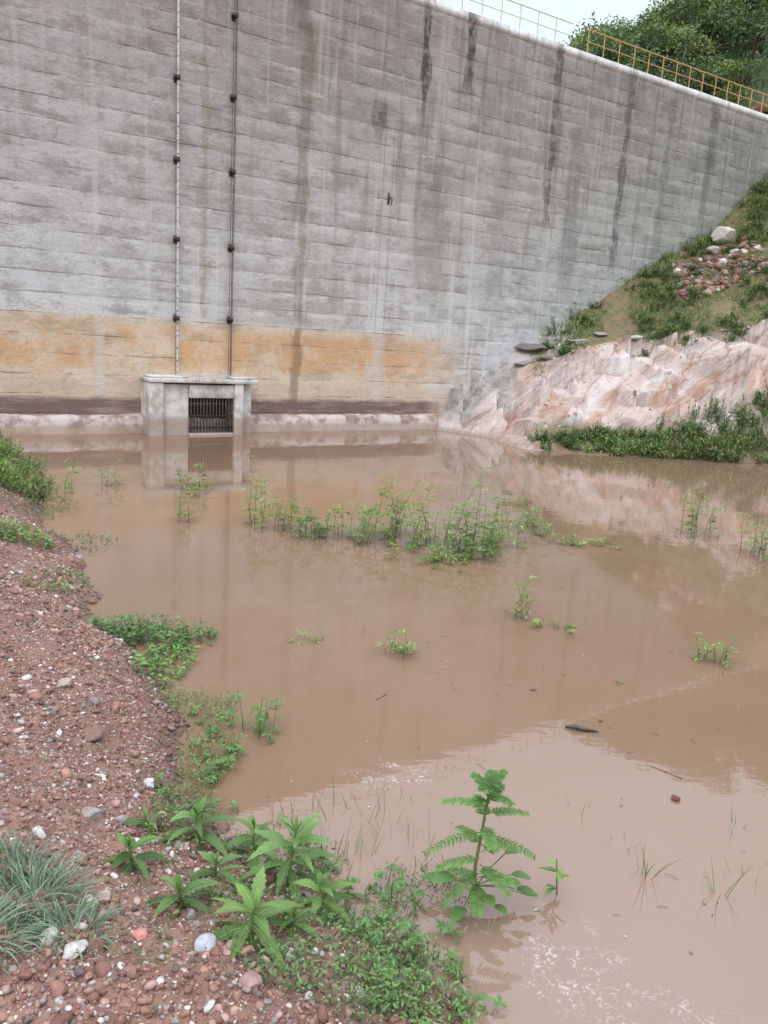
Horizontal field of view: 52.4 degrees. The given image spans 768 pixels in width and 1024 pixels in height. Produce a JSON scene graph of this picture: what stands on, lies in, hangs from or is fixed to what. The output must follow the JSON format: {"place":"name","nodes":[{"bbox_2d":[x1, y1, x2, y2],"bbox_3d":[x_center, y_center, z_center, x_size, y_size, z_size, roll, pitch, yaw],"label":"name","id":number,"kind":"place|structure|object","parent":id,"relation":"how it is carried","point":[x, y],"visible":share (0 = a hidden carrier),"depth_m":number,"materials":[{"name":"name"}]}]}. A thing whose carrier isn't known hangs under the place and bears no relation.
{"place":"outdoors","nodes":[
{"label":"outdoors","id":0,"kind":"place"},
{"bbox_2d":[0,455,467,1023],"bbox_3d":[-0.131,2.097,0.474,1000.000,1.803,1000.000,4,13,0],"label":"ground","id":1,"kind":"structure","parent":0,"point":[88,827],"depth_m":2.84,"materials":[{"name":"gravel"}]},
{"bbox_2d":[0,429,58,504],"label":"bank shrubs","id":2,"kind":"object","parent":1,"relation":"on","point":[14,477],"visible":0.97,"depth_m":8.91,"materials":[{"name":"green plant"}]},
{"bbox_2d":[56,678,71,687],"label":"stone","id":3,"kind":"object","parent":1,"relation":"on","point":[65,682],"visible":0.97,"depth_m":3.77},
{"bbox_2d":[0,822,144,975],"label":"grass tuft","id":4,"kind":"object","parent":1,"relation":"on","point":[10,915],"visible":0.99,"depth_m":2.24,"materials":[{"name":"green plant"}]},
{"bbox_2d":[62,939,87,960],"bbox_3d":[-0.820,1.161,2.066,0.061,0.042,0.078,4,13,0],"label":"stone","id":5,"kind":"object","parent":1,"relation":"on","point":[70,948],"visible":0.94,"depth_m":2.06,"materials":[{"name":"stone"}]},
{"bbox_2d":[81,807,102,819],"bbox_3d":[-1.079,1.110,2.885,0.074,0.042,0.072,-9,18,-44],"label":"stone","id":6,"kind":"object","parent":1,"relation":"on","point":[93,813],"visible":0.94,"depth_m":2.87,"materials":[{"name":"stone"}]},
{"bbox_2d":[82,725,105,741],"bbox_3d":[-1.316,1.001,3.516,0.113,0.062,0.106,4,13,0],"label":"stone","id":7,"kind":"object","parent":1,"relation":"on","point":[95,733],"visible":0.92,"depth_m":3.50,"materials":[{"name":"stone"}]},
{"bbox_2d":[95,890,110,903],"bbox_3d":[-0.858,1.176,2.384,0.053,0.033,0.049,4,13,0],"label":"stone","id":8,"kind":"object","parent":1,"relation":"on","point":[103,900],"visible":0.66,"depth_m":2.37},
{"bbox_2d":[0,488,218,688],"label":"bank creeper","id":9,"kind":"object","parent":1,"relation":"on","point":[135,630],"visible":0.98,"depth_m":5.06,"materials":[{"name":"green plant"}]},
{"bbox_2d":[102,832,172,884],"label":"lobed leaf weed","id":10,"kind":"object","parent":1,"relation":"on","point":[130,844],"visible":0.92,"depth_m":2.62,"materials":[{"name":"plant"}]},
{"bbox_2d":[132,927,147,939],"bbox_3d":[-0.676,1.175,2.166,0.042,0.026,0.036,-2,14,-25],"label":"stone","id":11,"kind":"object","parent":1,"relation":"on","point":[137,933],"visible":0.99,"depth_m":2.17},
{"bbox_2d":[124,807,161,835],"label":"lobed leaf weed","id":12,"kind":"object","parent":1,"relation":"on","point":[130,821],"visible":0.84,"depth_m":2.92,"materials":[{"name":"plant"}]},
{"bbox_2d":[143,778,153,788],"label":"stone","id":13,"kind":"object","parent":1,"relation":"on","point":[148,781],"visible":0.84,"depth_m":3.32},
{"bbox_2d":[131,632,176,649],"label":"shore weed","id":14,"kind":"object","parent":1,"relation":"on","point":[148,642],"visible":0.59,"depth_m":4.90,"materials":[{"name":"green plant"}]},
{"bbox_2d":[154,772,172,794],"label":"shore weed","id":15,"kind":"object","parent":1,"relation":"on","point":[161,774],"visible":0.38,"depth_m":3.40,"materials":[{"name":"green plant"}]},
{"bbox_2d":[147,874,221,918],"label":"lobed leaf weed","id":16,"kind":"object","parent":1,"relation":"on","point":[191,900],"visible":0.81,"depth_m":2.41,"materials":[{"name":"plant"}]},
{"bbox_2d":[164,796,238,855],"bbox_3d":[-0.697,1.208,2.926,0.350,0.269,0.286,8,14,20],"label":"lobed leaf weed","id":17,"kind":"object","parent":1,"relation":"on","point":[194,814],"visible":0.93,"depth_m":2.89,"materials":[{"name":"plant"}]},
{"bbox_2d":[0,611,406,1015],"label":"sparse grass","id":18,"kind":"structure","parent":1,"relation":"on","point":[147,843],"depth_m":2.67,"materials":[{"name":"green plant"}]},
{"bbox_2d":[194,933,215,951],"bbox_3d":[-0.500,1.208,2.188,0.061,0.034,0.064,4,13,0],"label":"stone","id":19,"kind":"object","parent":1,"relation":"on","point":[203,941],"visible":0.88,"depth_m":2.18,"materials":[{"name":"stone"}]},
{"bbox_2d":[188,704,235,734],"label":"shore weed","id":20,"kind":"object","parent":1,"relation":"on","point":[218,717],"visible":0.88,"depth_m":3.99,"materials":[{"name":"green plant"}]},
{"bbox_2d":[197,755,235,788],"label":"shore weed","id":21,"kind":"object","parent":1,"relation":"on","point":[214,777],"visible":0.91,"depth_m":3.52,"materials":[{"name":"green plant"}]},
{"bbox_2d":[197,797,237,823],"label":"shore weed","id":22,"kind":"object","parent":1,"relation":"on","point":[233,802],"visible":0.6,"depth_m":3.27,"materials":[{"name":"green plant"}]},
{"bbox_2d":[189,733,248,763],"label":"shore weed","id":23,"kind":"object","parent":1,"relation":"on","point":[230,748],"visible":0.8,"depth_m":3.70,"materials":[{"name":"green plant"}]},
{"bbox_2d":[188,851,250,889],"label":"lobed leaf weed","id":24,"kind":"object","parent":1,"relation":"on","point":[212,858],"visible":0.78,"depth_m":2.67,"materials":[{"name":"plant"}]},
{"bbox_2d":[0,682,482,1023],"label":"creeping ground cover","id":25,"kind":"object","parent":1,"relation":"on","point":[394,991],"visible":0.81,"depth_m":2.43,"materials":[{"name":"green plant"}]},
{"bbox_2d":[238,971,262,991],"bbox_3d":[-0.357,1.249,2.077,0.064,0.041,0.054,-8,17,-41],"label":"stone","id":26,"kind":"object","parent":1,"relation":"on","point":[250,979],"visible":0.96,"depth_m":2.06,"materials":[{"name":"stone"}]},
{"bbox_2d":[225,815,278,875],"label":"lobed leaf weed","id":27,"kind":"object","parent":1,"relation":"on","point":[250,823],"visible":0.77,"depth_m":2.98,"materials":[{"name":"plant"}]},
{"bbox_2d":[210,866,301,972],"bbox_3d":[-0.395,1.229,2.308,0.374,0.279,0.367,4,13,0],"label":"lobed leaf weed","id":28,"kind":"object","parent":1,"relation":"on","point":[257,922],"visible":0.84,"depth_m":2.27,"materials":[{"name":"plant"}]},
{"bbox_2d":[235,813,309,850],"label":"shore weed","id":29,"kind":"object","parent":1,"relation":"on","point":[284,816],"visible":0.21,"depth_m":3.12,"materials":[{"name":"green plant"}]},
{"bbox_2d":[286,948,295,958],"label":"stone","id":30,"kind":"object","parent":1,"relation":"on","point":[287,954],"visible":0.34,"depth_m":2.29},
{"bbox_2d":[239,813,347,898],"bbox_3d":[-0.326,1.269,2.812,0.458,0.392,0.334,4,13,0],"label":"lobed leaf weed","id":31,"kind":"object","parent":1,"relation":"on","point":[304,829],"visible":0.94,"depth_m":2.79,"materials":[{"name":"plant"}]},
{"bbox_2d":[267,907,322,942],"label":"lobed leaf weed","id":32,"kind":"object","parent":1,"relation":"on","point":[298,923],"visible":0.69,"depth_m":2.46,"materials":[{"name":"plant"}]},
{"bbox_2d":[267,836,341,883],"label":"shore weed","id":33,"kind":"object","parent":1,"relation":"on","point":[329,864],"visible":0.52,"depth_m":2.94,"materials":[{"name":"green plant"}]},
{"bbox_2d":[291,872,356,926],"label":"lobed leaf weed","id":34,"kind":"object","parent":1,"relation":"on","point":[321,888],"visible":0.82,"depth_m":2.66,"materials":[{"name":"plant"}]},
{"bbox_2d":[336,875,368,898],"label":"lobed leaf weed","id":35,"kind":"object","parent":1,"relation":"on","point":[356,880],"visible":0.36,"depth_m":2.86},
{"bbox_2d":[319,906,397,974],"bbox_3d":[-0.091,1.403,2.558,0.214,0.116,0.333,-2,14,-23],"label":"shore weed","id":36,"kind":"object","parent":1,"relation":"on","point":[363,922],"visible":0.28,"depth_m":2.57,"materials":[{"name":"green plant"}]},
{"bbox_2d":[0,0,767,434],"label":"concrete dam","id":37,"kind":"structure","parent":1,"relation":"on","point":[528,182],"depth_m":15.23,"materials":[{"name":"concrete"}]},
{"bbox_2d":[173,0,180,374],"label":"gate stem","id":38,"kind":"object","parent":37,"relation":"attached to","point":[176,160],"visible":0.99,"depth_m":13.71,"materials":[{"name":"metal"}]},
{"bbox_2d":[140,374,257,435],"bbox_3d":[-3.458,-1.527,14.636,2.050,2.112,0.600,-5,15,-32],"label":"sluice intake","id":39,"kind":"object","parent":37,"relation":"attached to","point":[171,404],"visible":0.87,"depth_m":14.27,"materials":[{"name":"concrete"}]},
{"bbox_2d":[226,0,238,374],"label":"gate stem","id":40,"kind":"object","parent":37,"relation":"attached to","point":[233,99],"visible":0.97,"depth_m":14.13,"materials":[{"name":"metal"}]},
{"bbox_2d":[387,193,392,204],"bbox_3d":[0.133,-6.378,15.910,0.040,0.244,0.161,-5,15,-32],"label":"wall hook","id":41,"kind":"object","parent":37,"relation":"attached to","point":[388,202],"depth_m":15.95,"materials":[{"name":"metal"}]},
{"bbox_2d":[441,0,572,40],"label":"steel railing","id":42,"kind":"object","parent":37,"relation":"on","point":[523,18],"visible":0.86,"depth_m":16.82,"materials":[{"name":"metal"}]},
{"bbox_2d":[587,29,767,111],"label":"steel railing","id":43,"kind":"object","parent":37,"relation":"on","point":[648,63],"visible":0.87,"depth_m":19.48,"materials":[{"name":"metal"}]},
{"bbox_2d":[366,864,429,929],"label":"shore weed","id":44,"kind":"object","parent":1,"relation":"on","point":[397,888],"visible":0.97,"depth_m":2.79,"materials":[{"name":"green plant"}]},
{"bbox_2d":[392,916,463,965],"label":"shore weed","id":45,"kind":"object","parent":1,"relation":"on","point":[406,925],"visible":0.87,"depth_m":2.64,"materials":[{"name":"green plant"}]},
{"bbox_2d":[444,965,509,1015],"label":"shore weed","id":46,"kind":"object","parent":1,"relation":"on","point":[501,1004],"visible":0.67,"depth_m":2.40,"materials":[{"name":"green plant"}]},
{"bbox_2d":[0,429,767,1023],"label":"water","id":47,"kind":"structure","parent":0,"point":[432,727],"depth_m":4.79,"materials":[{"name":"liquid"}]},
{"bbox_2d":[48,458,82,491],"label":"water weed","id":48,"kind":"object","parent":47,"relation":"on","point":[65,482],"visible":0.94,"depth_m":9.12,"materials":[{"name":"green plant"}]},
{"bbox_2d":[94,459,126,483],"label":"water weed","id":49,"kind":"object","parent":47,"relation":"on","point":[119,460],"visible":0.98,"depth_m":9.58,"materials":[{"name":"green plant"}]},
{"bbox_2d":[172,491,199,522],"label":"water weed","id":50,"kind":"object","parent":47,"relation":"on","point":[188,514],"visible":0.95,"depth_m":8.06,"materials":[{"name":"green plant"}]},
{"bbox_2d":[166,456,212,494],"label":"water weed","id":51,"kind":"object","parent":47,"relation":"on","point":[195,485],"visible":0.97,"depth_m":9.51,"materials":[{"name":"green plant"}]},
{"bbox_2d":[237,455,271,523],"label":"water weed","id":52,"kind":"object","parent":47,"relation":"on","point":[252,496],"visible":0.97,"depth_m":8.19,"materials":[{"name":"green plant"}]},
{"bbox_2d":[228,690,285,742],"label":"shore weed","id":53,"kind":"object","parent":47,"relation":"in","point":[261,717],"visible":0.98,"depth_m":3.94,"materials":[{"name":"green plant"}]},
{"bbox_2d":[252,489,303,528],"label":"water weed","id":54,"kind":"object","parent":47,"relation":"on","point":[276,514],"visible":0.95,"depth_m":8.00,"materials":[{"name":"green plant"}]},
{"bbox_2d":[261,781,331,813],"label":"sedge","id":55,"kind":"object","parent":47,"relation":"on","point":[290,800],"visible":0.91,"depth_m":3.33,"materials":[{"name":"green plant"}]},
{"bbox_2d":[287,628,324,646],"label":"water weed","id":56,"kind":"object","parent":47,"relation":"on","point":[305,632],"visible":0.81,"depth_m":5.17,"materials":[{"name":"green plant"}]},
{"bbox_2d":[286,500,343,539],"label":"water weed","id":57,"kind":"object","parent":47,"relation":"on","point":[305,525],"visible":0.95,"depth_m":7.78,"materials":[{"name":"green plant"}]},
{"bbox_2d":[281,775,385,852],"bbox_3d":[-0.215,1.243,3.215,0.443,0.180,0.459,4,13,0],"label":"sedge","id":58,"kind":"object","parent":47,"relation":"on","point":[346,808],"visible":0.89,"depth_m":3.29,"materials":[{"name":"green plant"}]},
{"bbox_2d":[302,507,371,538],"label":"water weed","id":59,"kind":"object","parent":47,"relation":"on","point":[317,522],"visible":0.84,"depth_m":7.81,"materials":[{"name":"green plant"}]},
{"bbox_2d":[307,810,394,899],"bbox_3d":[-0.121,1.312,2.953,0.354,0.173,0.440,0,13,-14],"label":"sedge","id":60,"kind":"object","parent":47,"relation":"on","point":[357,844],"visible":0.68,"depth_m":3.09,"materials":[{"name":"green plant"}]},
{"bbox_2d":[325,501,412,544],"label":"water weed","id":61,"kind":"object","parent":47,"relation":"on","point":[363,524],"visible":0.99,"depth_m":7.75,"materials":[{"name":"green plant"}]},
{"bbox_2d":[354,470,414,534],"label":"water weed","id":62,"kind":"object","parent":47,"relation":"on","point":[382,494],"visible":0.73,"depth_m":8.02,"materials":[{"name":"green plant"}]},
{"bbox_2d":[346,780,425,833],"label":"sedge","id":63,"kind":"object","parent":47,"relation":"on","point":[379,809],"visible":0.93,"depth_m":3.33,"materials":[{"name":"green plant"}]},
{"bbox_2d":[375,629,417,658],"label":"water weed","id":64,"kind":"object","parent":47,"relation":"on","point":[413,644],"visible":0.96,"depth_m":5.03,"materials":[{"name":"green plant"}]},
{"bbox_2d":[382,478,442,546],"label":"water weed","id":65,"kind":"object","parent":47,"relation":"on","point":[410,525],"visible":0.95,"depth_m":7.76,"materials":[{"name":"green plant"}]},
{"bbox_2d":[385,535,457,564],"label":"water weed","id":66,"kind":"object","parent":47,"relation":"on","point":[434,547],"visible":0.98,"depth_m":7.17,"materials":[{"name":"green plant"}]},
{"bbox_2d":[388,806,456,864],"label":"sedge","id":67,"kind":"object","parent":47,"relation":"on","point":[413,837],"visible":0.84,"depth_m":3.13,"materials":[{"name":"green plant"}]},
{"bbox_2d":[427,549,468,572],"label":"water weed","id":68,"kind":"object","parent":47,"relation":"on","point":[436,564],"visible":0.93,"depth_m":7.11,"materials":[{"name":"green plant"}]},
{"bbox_2d":[409,466,498,550],"bbox_3d":[0.748,-0.010,7.676,0.845,0.835,0.724,-4,15,-31],"label":"water weed","id":69,"kind":"object","parent":47,"relation":"on","point":[468,514],"visible":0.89,"depth_m":7.64,"materials":[{"name":"green plant"}]},
{"bbox_2d":[431,514,505,558],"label":"water weed","id":70,"kind":"object","parent":47,"relation":"on","point":[493,542],"visible":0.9,"depth_m":7.43,"materials":[{"name":"green plant"}]},
{"bbox_2d":[441,531,501,563],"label":"water weed","id":71,"kind":"object","parent":47,"relation":"on","point":[464,554],"visible":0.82,"depth_m":7.35,"materials":[{"name":"green plant"}]},
{"bbox_2d":[421,768,537,921],"bbox_3d":[0.353,1.198,2.801,0.444,0.579,0.303,4,13,0],"label":"senna seedling","id":72,"kind":"object","parent":47,"relation":"on","point":[492,783],"visible":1,"depth_m":2.77,"materials":[{"name":"green plant"}]},
{"bbox_2d":[482,491,539,547],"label":"water weed","id":73,"kind":"object","parent":47,"relation":"on","point":[516,525],"visible":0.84,"depth_m":7.95,"materials":[{"name":"green plant"}]},
{"bbox_2d":[493,497,546,532],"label":"water weed","id":74,"kind":"object","parent":47,"relation":"on","point":[526,499],"visible":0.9,"depth_m":8.63,"materials":[{"name":"green plant"}]},
{"bbox_2d":[508,573,536,619],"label":"water weed","id":75,"kind":"object","parent":47,"relation":"on","point":[522,600],"visible":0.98,"depth_m":5.83,"materials":[{"name":"green plant"}]},
{"bbox_2d":[516,511,541,526],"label":"water weed","id":76,"kind":"object","parent":47,"relation":"on","point":[529,520],"visible":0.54,"depth_m":8.87,"materials":[{"name":"green plant"}]},
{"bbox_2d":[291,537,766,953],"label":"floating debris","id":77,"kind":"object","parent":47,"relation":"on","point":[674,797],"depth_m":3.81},
{"bbox_2d":[534,518,560,543],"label":"water weed","id":78,"kind":"object","parent":47,"relation":"on","point":[544,530],"visible":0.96,"depth_m":8.40,"materials":[{"name":"green plant"}]},
{"bbox_2d":[528,618,575,634],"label":"water weed","id":79,"kind":"object","parent":47,"relation":"on","point":[538,622],"visible":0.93,"depth_m":5.66,"materials":[{"name":"green plant"}]},
{"bbox_2d":[539,857,570,894],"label":"seedling","id":80,"kind":"object","parent":47,"relation":"on","point":[559,874],"visible":0.98,"depth_m":2.90,"materials":[{"name":"green plant"}]},
{"bbox_2d":[554,534,590,548],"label":"water weed","id":81,"kind":"object","parent":47,"relation":"on","point":[575,542],"visible":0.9,"depth_m":8.09,"materials":[{"name":"green plant"}]},
{"bbox_2d":[565,724,598,731],"bbox_3d":[1.061,1.159,4.182,0.178,0.034,0.034,7,13,13],"label":"floating stick","id":82,"kind":"object","parent":47,"relation":"on","point":[580,728],"visible":1,"depth_m":4.18,"materials":[{"name":"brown wood"}]},
{"bbox_2d":[590,536,621,548],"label":"water weed","id":83,"kind":"object","parent":47,"relation":"on","point":[591,540],"visible":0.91,"depth_m":8.13,"materials":[{"name":"green plant"}]},
{"bbox_2d":[633,841,681,878],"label":"sedge","id":84,"kind":"object","parent":47,"relation":"on","point":[647,864],"visible":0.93,"depth_m":3.04,"materials":[{"name":"green plant"}]},
{"bbox_2d":[671,490,725,536],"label":"water weed","id":85,"kind":"object","parent":47,"relation":"on","point":[692,520],"visible":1,"depth_m":8.85,"materials":[{"name":"green plant"}]},
{"bbox_2d":[692,632,739,667],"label":"water weed","id":86,"kind":"object","parent":47,"relation":"on","point":[719,644],"visible":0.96,"depth_m":5.23,"materials":[{"name":"green plant"}]},
{"bbox_2d":[701,855,754,905],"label":"sedge","id":87,"kind":"object","parent":47,"relation":"on","point":[736,882],"visible":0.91,"depth_m":2.97,"materials":[{"name":"green plant"}]},
{"bbox_2d":[731,807,746,828],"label":"sedge","id":88,"kind":"object","parent":47,"relation":"on","point":[735,818],"visible":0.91,"depth_m":3.45,"materials":[{"name":"green plant"}]},
{"bbox_2d":[719,847,759,884],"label":"sedge","id":89,"kind":"object","parent":47,"relation":"on","point":[741,866],"visible":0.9,"depth_m":3.11,"materials":[{"name":"green plant"}]},
{"bbox_2d":[732,512,767,559],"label":"water weed","id":90,"kind":"object","parent":47,"relation":"on","point":[760,546],"visible":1,"depth_m":8.11,"materials":[{"name":"green plant"}]},
{"bbox_2d":[437,0,753,45],"label":"sky","id":91,"kind":"structure","parent":0,"point":[573,11],"materials":[{"name":"white"}]},
{"bbox_2d":[436,179,767,464],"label":"rock slope","id":92,"kind":"structure","parent":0,"point":[504,400],"depth_m":17.30,"materials":[{"name":"pink stone"}]},
{"bbox_2d":[514,361,530,364],"bbox_3d":[3.239,-3.472,18.227,0.486,0.115,0.208,-2,14,-22],"label":"rock slab","id":93,"kind":"object","parent":92,"relation":"on","point":[522,363],"visible":1,"depth_m":18.15,"materials":[{"name":"stone"}]},
{"bbox_2d":[515,343,547,351],"bbox_3d":[3.413,-3.902,18.524,0.980,0.200,0.380,14,17,40],"label":"rock slab","id":94,"kind":"object","parent":92,"relation":"on","point":[528,347],"visible":0.97,"depth_m":18.35,"materials":[{"name":"stone"}]},
{"bbox_2d":[536,355,552,360],"bbox_3d":[3.813,-3.533,18.029,0.555,0.150,0.266,11,14,29],"label":"rock slab","id":95,"kind":"object","parent":92,"relation":"on","point":[546,357],"visible":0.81,"depth_m":18.00,"materials":[{"name":"stone"}]},
{"bbox_2d":[544,339,566,345],"bbox_3d":[4.064,-3.987,18.422,0.577,0.182,0.348,11,15,29],"label":"rock slab","id":96,"kind":"object","parent":92,"relation":"on","point":[554,342],"visible":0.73,"depth_m":18.34,"materials":[{"name":"stone"}]},
{"bbox_2d":[565,339,589,344],"bbox_3d":[4.543,-3.978,18.292,0.597,0.174,0.269,0,13,-14],"label":"rock slab","id":97,"kind":"object","parent":92,"relation":"on","point":[577,341],"visible":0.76,"depth_m":18.20,"materials":[{"name":"stone"}]},
{"bbox_2d":[594,332,606,335],"bbox_3d":[5.097,-4.179,18.351,0.308,0.106,0.245,9,14,23],"label":"rock slab","id":98,"kind":"object","parent":92,"relation":"on","point":[600,333],"visible":0.96,"depth_m":18.29,"materials":[{"name":"stone"}]},
{"bbox_2d":[631,335,644,339],"bbox_3d":[5.874,-4.028,18.063,0.415,0.129,0.247,8,14,21],"label":"rock slab","id":99,"kind":"object","parent":92,"relation":"on","point":[635,337],"visible":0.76,"depth_m":17.99,"materials":[{"name":"stone"}]},
{"bbox_2d":[521,373,767,464],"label":"riverside shrubs","id":100,"kind":"object","parent":92,"relation":"on","point":[606,440],"visible":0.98,"depth_m":15.64,"materials":[{"name":"plant"}]},
{"bbox_2d":[529,176,767,376],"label":"slope grass","id":101,"kind":"structure","parent":92,"relation":"on","point":[684,301],"depth_m":19.02,"materials":[{"name":"plant"}]},
{"bbox_2d":[542,236,766,427],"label":"rubble","id":102,"kind":"object","parent":92,"relation":"on","point":[718,259],"visible":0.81,"depth_m":19.68,"materials":[{"name":"stone"}]},
{"bbox_2d":[705,246,720,253],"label":"boulder","id":103,"kind":"object","parent":92,"relation":"on","point":[716,249],"visible":0.96,"depth_m":20.33,"materials":[{"name":"stone"}]},
{"bbox_2d":[711,226,735,243],"bbox_3d":[9.027,-7.290,20.641,0.478,0.508,0.608,-3,14,-27],"label":"boulder","id":104,"kind":"object","parent":92,"relation":"on","point":[721,234],"visible":0.84,"depth_m":20.54,"materials":[{"name":"stone"}]},
{"bbox_2d":[761,262,767,267],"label":"boulder","id":105,"kind":"object","parent":92,"relation":"on","point":[763,264],"visible":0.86,"depth_m":19.21,"materials":[{"name":"stone"}]},
{"bbox_2d":[655,2,767,114],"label":"hill","id":106,"kind":"structure","parent":0,"point":[756,107],"depth_m":26.99,"materials":[{"name":"plant"}]},
{"bbox_2d":[558,0,767,108],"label":"hillside trees","id":107,"kind":"object","parent":106,"relation":"on","point":[679,30],"visible":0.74,"depth_m":25.35,"materials":[{"name":"plant"}]}
]}

